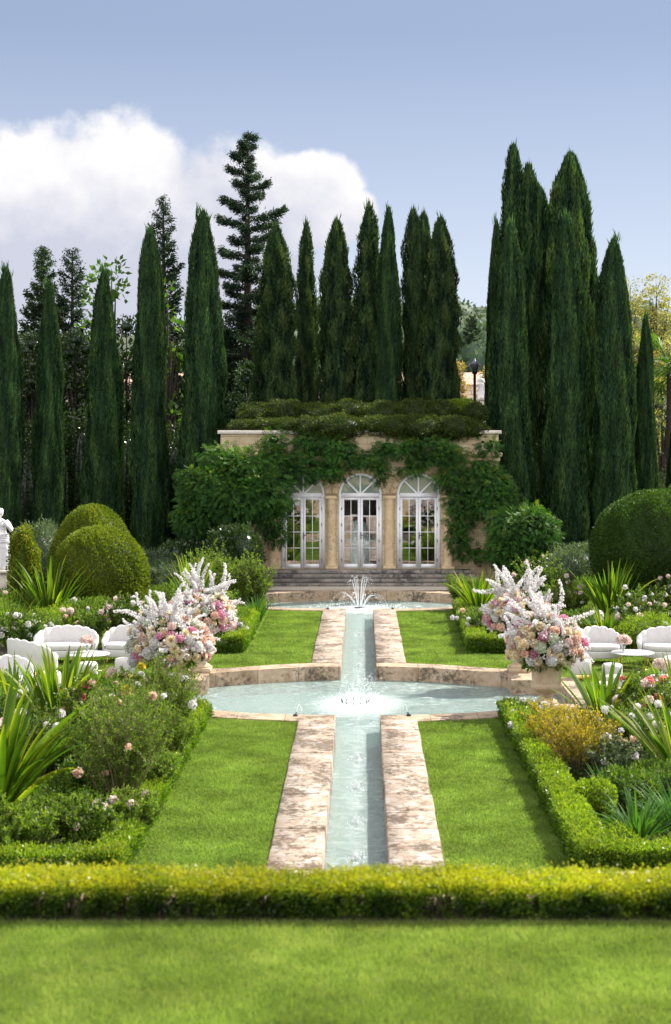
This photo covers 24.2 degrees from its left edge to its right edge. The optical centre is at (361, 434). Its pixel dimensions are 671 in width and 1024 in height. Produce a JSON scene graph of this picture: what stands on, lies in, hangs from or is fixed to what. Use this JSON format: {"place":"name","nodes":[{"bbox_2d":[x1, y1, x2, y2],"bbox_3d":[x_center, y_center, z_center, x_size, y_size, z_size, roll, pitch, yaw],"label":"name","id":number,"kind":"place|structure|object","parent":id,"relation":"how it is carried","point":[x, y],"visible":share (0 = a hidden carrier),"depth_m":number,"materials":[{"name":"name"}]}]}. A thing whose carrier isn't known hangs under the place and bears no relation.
{"place":"outdoors","nodes":[
{"label":"outdoors","id":0,"kind":"place"},
{"bbox_2d":[0,610,321,695],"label":"lawn","id":1,"kind":"structure","parent":0,"point":[263,619],"depth_m":37.06,"materials":[{"name":"plant"}]},
{"bbox_2d":[0,603,53,642],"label":"rose bush","id":2,"kind":"object","parent":1,"relation":"on","point":[28,632],"visible":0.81,"depth_m":35.31,"materials":[{"name":"green plant"}]},
{"bbox_2d":[33,625,98,659],"bbox_3d":[-6.498,4.609,34.432,1.421,0.788,0.785,0,0,-6],"label":"shell sofa","id":3,"kind":"object","parent":1,"relation":"on","point":[58,639],"visible":0.6,"depth_m":34.61,"materials":[{"name":"fabric"}]},
{"bbox_2d":[129,717,297,870],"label":"lawn","id":4,"kind":"structure","parent":0,"point":[149,852],"depth_m":20.62,"materials":[{"name":"plant"}]},
{"bbox_2d":[0,574,668,859],"bbox_3d":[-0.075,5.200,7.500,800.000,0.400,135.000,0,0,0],"label":"ground","id":5,"kind":"structure","parent":0,"point":[3,650],"depth_m":35.83,"materials":[{"name":"green plant"}]},
{"bbox_2d":[0,260,24,535],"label":"cypress tree","id":6,"kind":"object","parent":5,"relation":"on","point":[12,430],"visible":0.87,"depth_m":56.12,"materials":[{"name":"green plant"}]},
{"bbox_2d":[5,522,42,601],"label":"yew shrub","id":7,"kind":"object","parent":5,"relation":"on","point":[24,549],"visible":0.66,"depth_m":40.77,"materials":[{"name":"green plant"}]},
{"bbox_2d":[21,415,33,526],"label":"bush","id":8,"kind":"object","parent":5,"relation":"on","point":[27,494],"visible":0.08,"depth_m":59.21,"materials":[{"name":"green plant"}]},
{"bbox_2d":[0,792,78,844],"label":"rose bush","id":9,"kind":"object","parent":5,"relation":"on","point":[16,822],"visible":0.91,"depth_m":18.40,"materials":[{"name":"green plant"}]},
{"bbox_2d":[0,694,78,776],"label":"rose bush","id":10,"kind":"object","parent":5,"relation":"on","point":[60,715],"visible":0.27,"depth_m":22.54,"materials":[{"name":"green plant"}]},
{"bbox_2d":[17,245,70,427],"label":"conifer tree","id":11,"kind":"object","parent":5,"relation":"on","point":[34,315],"visible":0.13,"depth_m":65.73,"materials":[{"name":"green plant"}]},
{"bbox_2d":[18,328,71,450],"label":"broadleaf tree","id":12,"kind":"object","parent":5,"relation":"on","point":[28,352],"visible":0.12,"depth_m":61.67,"materials":[{"name":"green plant"}]},
{"bbox_2d":[29,275,69,534],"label":"cypress tree","id":13,"kind":"object","parent":5,"relation":"on","point":[47,462],"visible":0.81,"depth_m":57.14,"materials":[{"name":"green plant"}]},
{"bbox_2d":[0,556,98,615],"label":"flax plant","id":14,"kind":"object","parent":5,"relation":"on","point":[51,592],"visible":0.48,"depth_m":39.32,"materials":[{"name":"green plant"}]},
{"bbox_2d":[0,674,111,814],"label":"flax plant","id":15,"kind":"object","parent":5,"relation":"on","point":[21,782],"visible":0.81,"depth_m":20.10,"materials":[{"name":"green plant"}]},
{"bbox_2d":[0,730,114,847],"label":"ground cover","id":16,"kind":"object","parent":5,"relation":"on","point":[49,794],"visible":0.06,"depth_m":21.08,"materials":[{"name":"green plant"}]},
{"bbox_2d":[0,642,116,727],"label":"flax plant","id":17,"kind":"object","parent":5,"relation":"on","point":[47,688],"visible":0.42,"depth_m":24.75,"materials":[{"name":"green plant"}]},
{"bbox_2d":[54,247,91,423],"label":"conifer tree","id":18,"kind":"object","parent":5,"relation":"on","point":[78,315],"visible":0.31,"depth_m":66.78,"materials":[{"name":"green plant"}]},
{"bbox_2d":[61,327,89,439],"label":"broadleaf tree","id":19,"kind":"object","parent":5,"relation":"on","point":[75,347],"visible":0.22,"depth_m":61.33,"materials":[{"name":"green plant"}]},
{"bbox_2d":[63,401,88,514],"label":"bush","id":20,"kind":"object","parent":5,"relation":"on","point":[74,453],"visible":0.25,"depth_m":59.16,"materials":[{"name":"green plant"}]},
{"bbox_2d":[32,789,129,845],"bbox_3d":[-3.392,4.663,18.950,1.125,0.686,1.137,0,0,0],"label":"rose bush","id":21,"kind":"object","parent":5,"relation":"on","point":[70,822],"visible":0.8,"depth_m":18.74,"materials":[{"name":"green plant"}]},
{"bbox_2d":[54,670,121,745],"bbox_3d":[-4.275,4.339,24.601,1.062,1.335,1.088,0,0,0],"label":"rose bush","id":22,"kind":"object","parent":5,"relation":"on","point":[80,696],"visible":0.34,"depth_m":24.38,"materials":[{"name":"green plant"}]},
{"bbox_2d":[46,503,130,576],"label":"topiary dome","id":23,"kind":"structure","parent":5,"relation":"on","point":[84,515],"depth_m":43.81,"materials":[{"name":"green plant"}]},
{"bbox_2d":[48,524,151,607],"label":"topiary dome","id":24,"kind":"structure","parent":5,"relation":"on","point":[117,556],"depth_m":40.12,"materials":[{"name":"green plant"}]},
{"bbox_2d":[78,262,125,521],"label":"cypress tree","id":25,"kind":"object","parent":5,"relation":"on","point":[101,480],"visible":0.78,"depth_m":56.55,"materials":[{"name":"green plant"}]},
{"bbox_2d":[74,254,136,394],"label":"broadleaf tree","id":26,"kind":"object","parent":5,"relation":"on","point":[115,293],"visible":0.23,"depth_m":63.87,"materials":[{"name":"green plant"}]},
{"bbox_2d":[0,698,214,870],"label":"box hedge","id":27,"kind":"object","parent":5,"relation":"on","point":[121,847],"visible":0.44,"depth_m":18.01,"materials":[{"name":"green plant"}]},
{"bbox_2d":[47,667,190,799],"bbox_3d":[-3.193,3.976,20.278,1.700,2.063,1.778,0,0,-42],"label":"wispy shrub","id":28,"kind":"object","parent":5,"relation":"on","point":[108,758],"visible":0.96,"depth_m":20.22,"materials":[{"name":"green plant"}]},
{"bbox_2d":[98,590,148,630],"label":"rose bush","id":29,"kind":"object","parent":5,"relation":"on","point":[115,619],"visible":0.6,"depth_m":36.82,"materials":[{"name":"green plant"}]},
{"bbox_2d":[67,662,182,746],"bbox_3d":[-3.552,4.202,23.370,1.687,1.612,1.648,0,0,0],"label":"wispy shrub","id":30,"kind":"object","parent":5,"relation":"on","point":[159,701],"visible":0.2,"depth_m":23.29,"materials":[{"name":"green plant"}]},
{"bbox_2d":[106,780,165,826],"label":"rose bush","id":31,"kind":"object","parent":5,"relation":"on","point":[135,802],"visible":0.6,"depth_m":19.33,"materials":[{"name":"green plant"}]},
{"bbox_2d":[127,221,169,550],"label":"cypress tree","id":32,"kind":"object","parent":5,"relation":"on","point":[149,460],"visible":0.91,"depth_m":56.56,"materials":[{"name":"green plant"}]},
{"bbox_2d":[130,194,185,418],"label":"conifer tree","id":33,"kind":"object","parent":5,"relation":"on","point":[170,274],"visible":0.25,"depth_m":64.82,"materials":[{"name":"green plant"}]},
{"bbox_2d":[125,646,206,728],"bbox_3d":[-3.124,4.181,25.226,1.284,1.650,1.196,0,0,0],"label":"wispy shrub","id":34,"kind":"object","parent":5,"relation":"on","point":[172,680],"visible":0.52,"depth_m":25.05,"materials":[{"name":"green plant"}]},
{"bbox_2d":[164,277,184,440],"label":"broadleaf tree","id":35,"kind":"object","parent":5,"relation":"on","point":[170,396],"visible":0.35,"depth_m":61.83,"materials":[{"name":"green plant"}]},
{"bbox_2d":[173,202,228,542],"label":"cypress tree","id":36,"kind":"object","parent":5,"relation":"on","point":[205,387],"visible":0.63,"depth_m":56.02,"materials":[{"name":"green plant"}]},
{"bbox_2d":[197,521,266,590],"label":"camellia bush","id":37,"kind":"object","parent":5,"relation":"on","point":[234,541],"visible":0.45,"depth_m":49.97,"materials":[{"name":"green plant"}]},
{"bbox_2d":[173,131,295,429],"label":"conifer tree","id":38,"kind":"object","parent":5,"relation":"on","point":[246,271],"visible":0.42,"depth_m":65.71,"materials":[{"name":"green plant"}]},
{"bbox_2d":[214,598,266,653],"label":"box hedge","id":39,"kind":"object","parent":5,"relation":"on","point":[238,641],"visible":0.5,"depth_m":36.15,"materials":[{"name":"green plant"}]},
{"bbox_2d":[223,545,278,606],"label":"wispy shrub","id":40,"kind":"object","parent":5,"relation":"on","point":[253,583],"visible":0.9,"depth_m":42.82,"materials":[{"name":"green plant"}]},
{"bbox_2d":[168,423,395,551],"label":"wisteria","id":41,"kind":"object","parent":5,"relation":"on","point":[223,475],"visible":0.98,"depth_m":52.15,"materials":[{"name":"green plant"}]},
{"bbox_2d":[266,610,443,870],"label":"channel stones","id":42,"kind":"object","parent":5,"relation":"on","point":[300,835],"visible":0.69,"depth_m":22.14,"materials":[{"name":"beige stone"}]},
{"bbox_2d":[217,430,501,581],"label":"garden house","id":43,"kind":"structure","parent":5,"relation":"on","point":[358,521],"depth_m":53.23,"materials":[{"name":"stone"}]},
{"bbox_2d":[226,411,490,442],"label":"clipped hedge","id":44,"kind":"object","parent":43,"relation":"on","point":[419,427],"visible":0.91,"depth_m":52.96,"materials":[{"name":"green plant"}]},
{"bbox_2d":[262,569,476,585],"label":"stone steps","id":45,"kind":"structure","parent":5,"relation":"on","point":[343,577],"depth_m":52.21,"materials":[{"name":"grey stone"}]},
{"bbox_2d":[366,433,521,580],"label":"wisteria","id":46,"kind":"object","parent":5,"relation":"on","point":[473,499],"visible":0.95,"depth_m":52.68,"materials":[{"name":"green plant"}]},
{"bbox_2d":[451,596,505,653],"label":"box hedge","id":47,"kind":"object","parent":5,"relation":"on","point":[479,639],"visible":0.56,"depth_m":35.86,"materials":[{"name":"green plant"}]},
{"bbox_2d":[484,211,500,424],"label":"cypress tree","id":48,"kind":"object","parent":5,"relation":"on","point":[491,290],"visible":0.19,"depth_m":61.84,"materials":[{"name":"green plant"}]},
{"bbox_2d":[486,212,538,574],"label":"cypress tree","id":49,"kind":"object","parent":5,"relation":"on","point":[507,384],"visible":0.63,"depth_m":55.54,"materials":[{"name":"green plant"}]},
{"bbox_2d":[491,137,549,438],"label":"cypress tree","id":50,"kind":"object","parent":5,"relation":"on","point":[524,196],"visible":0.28,"depth_m":60.63,"materials":[{"name":"green plant"}]},
{"bbox_2d":[476,496,565,574],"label":"shrub","id":51,"kind":"object","parent":5,"relation":"on","point":[520,535],"visible":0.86,"depth_m":51.35,"materials":[{"name":"green plant"}]},
{"bbox_2d":[509,551,568,595],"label":"rose bush","id":52,"kind":"object","parent":5,"relation":"on","point":[548,574],"visible":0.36,"depth_m":43.33,"materials":[{"name":"green plant"}]},
{"bbox_2d":[538,205,591,546],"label":"cypress tree","id":53,"kind":"object","parent":5,"relation":"on","point":[565,487],"visible":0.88,"depth_m":55.30,"materials":[{"name":"green plant"}]},
{"bbox_2d":[533,149,598,529],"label":"cypress tree","id":54,"kind":"object","parent":5,"relation":"on","point":[569,189],"visible":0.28,"depth_m":59.54,"materials":[{"name":"green plant"}]},
{"bbox_2d":[541,573,595,616],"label":"rose bush","id":55,"kind":"object","parent":5,"relation":"on","point":[577,598],"visible":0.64,"depth_m":41.26,"materials":[{"name":"green plant"}]},
{"bbox_2d":[541,539,599,591],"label":"shrub","id":56,"kind":"object","parent":5,"relation":"on","point":[575,561],"visible":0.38,"depth_m":49.32,"materials":[{"name":"green plant"}]},
{"bbox_2d":[535,697,622,779],"bbox_3d":[3.144,4.431,22.816,1.232,1.153,1.207,0,0,-34],"label":"wispy shrub","id":57,"kind":"object","parent":5,"relation":"on","point":[572,737],"visible":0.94,"depth_m":22.64,"materials":[{"name":"yellow plant"}]},
{"bbox_2d":[497,696,670,870],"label":"box hedge","id":58,"kind":"object","parent":5,"relation":"on","point":[567,806],"visible":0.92,"depth_m":19.33,"materials":[{"name":"green plant"}]},
{"bbox_2d":[574,774,619,816],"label":"shrub","id":59,"kind":"object","parent":5,"relation":"on","point":[592,794],"visible":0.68,"depth_m":20.35,"materials":[{"name":"green plant"}]},
{"bbox_2d":[552,655,644,726],"bbox_3d":[4.153,4.364,26.384,1.605,1.294,1.792,0,0,-45],"label":"flax plant","id":60,"kind":"object","parent":5,"relation":"on","point":[591,698],"visible":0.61,"depth_m":26.29,"materials":[{"name":"green plant"}]},
{"bbox_2d":[589,228,637,529],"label":"cypress tree","id":61,"kind":"object","parent":5,"relation":"on","point":[614,431],"visible":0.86,"depth_m":55.02,"materials":[{"name":"green plant"}]},
{"bbox_2d":[570,561,656,624],"bbox_3d":[6.335,4.054,39.885,2.204,1.911,2.543,0,0,0],"label":"flax plant","id":62,"kind":"object","parent":5,"relation":"on","point":[605,595],"visible":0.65,"depth_m":39.54,"materials":[{"name":"green plant"}]},
{"bbox_2d":[580,732,660,777],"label":"rose bush","id":63,"kind":"object","parent":5,"relation":"on","point":[609,755],"visible":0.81,"depth_m":22.29,"materials":[{"name":"green plant"}]},
{"bbox_2d":[592,762,662,812],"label":"shrub","id":64,"kind":"object","parent":5,"relation":"on","point":[635,776],"visible":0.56,"depth_m":20.73,"materials":[{"name":"green plant"}]},
{"bbox_2d":[588,487,670,598],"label":"topiary dome","id":65,"kind":"structure","parent":5,"relation":"on","point":[632,528],"depth_m":40.74,"materials":[{"name":"green plant"}]},
{"bbox_2d":[590,784,670,840],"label":"agapanthus","id":66,"kind":"object","parent":5,"relation":"on","point":[640,824],"visible":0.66,"depth_m":18.91,"materials":[{"name":"green plant"}]},
{"bbox_2d":[594,697,667,753],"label":"rose bush","id":67,"kind":"object","parent":5,"relation":"on","point":[623,729],"visible":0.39,"depth_m":23.84,"materials":[{"name":"green plant"}]},
{"bbox_2d":[596,687,670,768],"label":"flax plant","id":68,"kind":"object","parent":5,"relation":"on","point":[639,733],"visible":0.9,"depth_m":22.52,"materials":[{"name":"green plant"}]},
{"bbox_2d":[603,662,670,712],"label":"rose bush","id":69,"kind":"object","parent":5,"relation":"on","point":[644,681],"visible":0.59,"depth_m":26.03,"materials":[{"name":"green plant"}]},
{"bbox_2d":[608,582,670,622],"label":"rose bush","id":70,"kind":"object","parent":5,"relation":"on","point":[635,606],"visible":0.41,"depth_m":37.35,"materials":[{"name":"green plant"}]},
{"bbox_2d":[615,610,670,648],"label":"shrub","id":71,"kind":"object","parent":5,"relation":"on","point":[630,629],"visible":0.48,"depth_m":35.89,"materials":[{"name":"green plant"}]},
{"bbox_2d":[633,311,658,490],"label":"cypress tree","id":72,"kind":"object","parent":5,"relation":"on","point":[645,455],"visible":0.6,"depth_m":57.72,"materials":[{"name":"green plant"}]},
{"bbox_2d":[632,330,670,475],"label":"broadleaf tree","id":73,"kind":"object","parent":5,"relation":"on","point":[657,344],"visible":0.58,"depth_m":63.88,"materials":[{"name":"green plant"}]},
{"bbox_2d":[0,917,670,1023],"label":"terrace lawn","id":74,"kind":"structure","parent":0,"point":[525,1005],"depth_m":8.01,"materials":[{"name":"plant"}]},
{"bbox_2d":[0,903,670,921],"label":"terrace soil","id":75,"kind":"structure","parent":74,"relation":"on","point":[103,915],"depth_m":9.06,"materials":[{"name":"brown soil"}]},
{"bbox_2d":[0,856,670,922],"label":"box hedge","id":76,"kind":"object","parent":75,"relation":"on","point":[413,890],"visible":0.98,"depth_m":9.05,"materials":[{"name":"green plant"}]},
{"bbox_2d":[0,0,670,334],"label":"sky","id":77,"kind":"structure","parent":0,"point":[109,108],"materials":[{"name":"blue"}]},
{"bbox_2d":[17,307,670,414],"bbox_3d":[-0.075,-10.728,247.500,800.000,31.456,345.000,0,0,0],"label":"hill","id":78,"kind":"structure","parent":0,"point":[132,337],"depth_m":302.92,"materials":[{"name":"green plant"}]},
{"bbox_2d":[175,295,670,371],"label":"wood","id":79,"kind":"object","parent":78,"relation":"on","point":[471,351],"visible":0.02,"depth_m":241.31,"materials":[{"name":"green plant"}]},
{"bbox_2d":[629,273,670,467],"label":"broadleaf tree","id":80,"kind":"object","parent":78,"relation":"on","point":[655,325],"visible":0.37,"depth_m":77.67,"materials":[{"name":"green plant"}]},
{"bbox_2d":[208,608,501,870],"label":"pool floor","id":81,"kind":"structure","parent":0,"point":[370,833],"depth_m":30.93,"materials":[{"name":"liquid"}]},
{"bbox_2d":[145,589,587,842],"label":"pool kerb","id":82,"kind":"structure","parent":81,"relation":"on","point":[500,683],"depth_m":33.32,"materials":[{"name":"stone"}]},
{"bbox_2d":[151,661,187,684],"bbox_3d":[-3.495,4.532,28.420,0.690,0.865,0.690,0,0,0],"label":"stone urn","id":83,"kind":"object","parent":82,"relation":"on","point":[167,664],"visible":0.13,"depth_m":28.19,"materials":[{"name":"beige stone"}]},
{"bbox_2d":[113,582,219,672],"bbox_3d":[-3.501,3.539,28.415,1.608,1.723,1.545,0,0,33],"label":"flower bouquet","id":84,"kind":"object","parent":83,"relation":"in","point":[186,637],"visible":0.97,"depth_m":28.11,"materials":[{"name":"white plant"}]},
{"bbox_2d":[189,633,214,672],"bbox_3d":[-3.375,4.532,32.850,0.690,0.865,0.690,0,0,0],"label":"stone urn","id":85,"kind":"object","parent":82,"relation":"on","point":[203,667],"visible":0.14,"depth_m":32.65,"materials":[{"name":"beige stone"}]},
{"bbox_2d":[167,557,244,637],"bbox_3d":[-3.314,3.465,32.880,1.721,1.822,1.616,0,0,0],"label":"flower bouquet","id":86,"kind":"object","parent":85,"relation":"in","point":[218,610],"visible":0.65,"depth_m":32.62,"materials":[{"name":"white plant"}]},
{"bbox_2d":[505,649,529,672],"bbox_3d":[3.285,4.532,32.850,0.690,0.865,0.690,0,0,0],"label":"stone urn","id":87,"kind":"object","parent":82,"relation":"on","point":[514,667],"visible":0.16,"depth_m":32.64,"materials":[{"name":"beige stone"}]},
{"bbox_2d":[473,561,565,636],"bbox_3d":[3.236,3.526,32.800,1.707,1.766,1.454,0,0,-34],"label":"flower bouquet","id":88,"kind":"object","parent":87,"relation":"in","point":[496,607],"visible":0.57,"depth_m":32.63,"materials":[{"name":"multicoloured plant"}]},
{"bbox_2d":[530,663,563,710],"bbox_3d":[3.345,4.532,28.420,0.690,0.865,0.690,0,0,0],"label":"stone urn","id":89,"kind":"object","parent":82,"relation":"on","point":[544,683],"visible":0.67,"depth_m":28.20,"materials":[{"name":"beige stone"}]},
{"bbox_2d":[498,579,594,673],"bbox_3d":[3.379,3.506,28.379,1.723,1.785,1.457,0,0,0],"label":"flower bouquet","id":90,"kind":"object","parent":89,"relation":"in","point":[540,637],"visible":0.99,"depth_m":28.07,"materials":[{"name":"multicoloured plant"}]},
{"bbox_2d":[417,718,572,870],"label":"lawn","id":91,"kind":"structure","parent":0,"point":[523,861],"depth_m":20.73,"materials":[{"name":"plant"}]},
{"bbox_2d":[396,610,667,693],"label":"lawn","id":92,"kind":"structure","parent":0,"point":[451,611],"depth_m":35.79,"materials":[{"name":"plant"}]},
{"bbox_2d":[584,625,623,664],"bbox_3d":[5.218,4.609,34.282,0.994,0.788,0.785,0,0,-12],"label":"shell sofa","id":93,"kind":"object","parent":92,"relation":"on","point":[603,644],"visible":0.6,"depth_m":34.44,"materials":[{"name":"fabric"}]},
{"bbox_2d":[636,626,670,664],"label":"shell sofa","id":94,"kind":"object","parent":92,"relation":"on","point":[656,638],"visible":0.77,"depth_m":34.50,"materials":[{"name":"fabric"}]},
{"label":"terrace ground","id":95,"kind":"structure","parent":0,"visible":0},
{"bbox_2d":[224,357,260,425],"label":"broadleaf tree","id":96,"kind":"object","parent":95,"relation":"on","point":[246,375],"visible":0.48,"depth_m":60.33,"materials":[{"name":"green plant"}]},
{"bbox_2d":[249,218,302,404],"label":"cypress tree","id":97,"kind":"object","parent":95,"relation":"on","point":[275,350],"visible":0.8,"depth_m":58.54,"materials":[{"name":"green plant"}]},
{"bbox_2d":[294,215,319,405],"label":"cypress tree","id":98,"kind":"object","parent":95,"relation":"on","point":[306,362],"visible":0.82,"depth_m":60.73,"materials":[{"name":"green plant"}]},
{"bbox_2d":[313,214,357,405],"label":"cypress tree","id":99,"kind":"object","parent":95,"relation":"on","point":[337,358],"visible":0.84,"depth_m":59.57,"materials":[{"name":"green plant"}]},
{"bbox_2d":[234,397,460,420],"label":"clipped hedge","id":100,"kind":"object","parent":95,"relation":"on","point":[274,408],"visible":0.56,"depth_m":54.95,"materials":[{"name":"green plant"}]},
{"bbox_2d":[349,197,379,402],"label":"cypress tree","id":101,"kind":"object","parent":95,"relation":"on","point":[364,268],"visible":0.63,"depth_m":59.60,"materials":[{"name":"green plant"}]},
{"bbox_2d":[373,201,405,404],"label":"cypress tree","id":102,"kind":"object","parent":95,"relation":"on","point":[390,348],"visible":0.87,"depth_m":58.88,"materials":[{"name":"green plant"}]},
{"bbox_2d":[400,202,430,399],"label":"cypress tree","id":103,"kind":"object","parent":95,"relation":"on","point":[415,243],"visible":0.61,"depth_m":59.64,"materials":[{"name":"green plant"}]},
{"bbox_2d":[416,209,462,414],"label":"cypress tree","id":104,"kind":"object","parent":95,"relation":"on","point":[440,346],"visible":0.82,"depth_m":58.58,"materials":[{"name":"green plant"}]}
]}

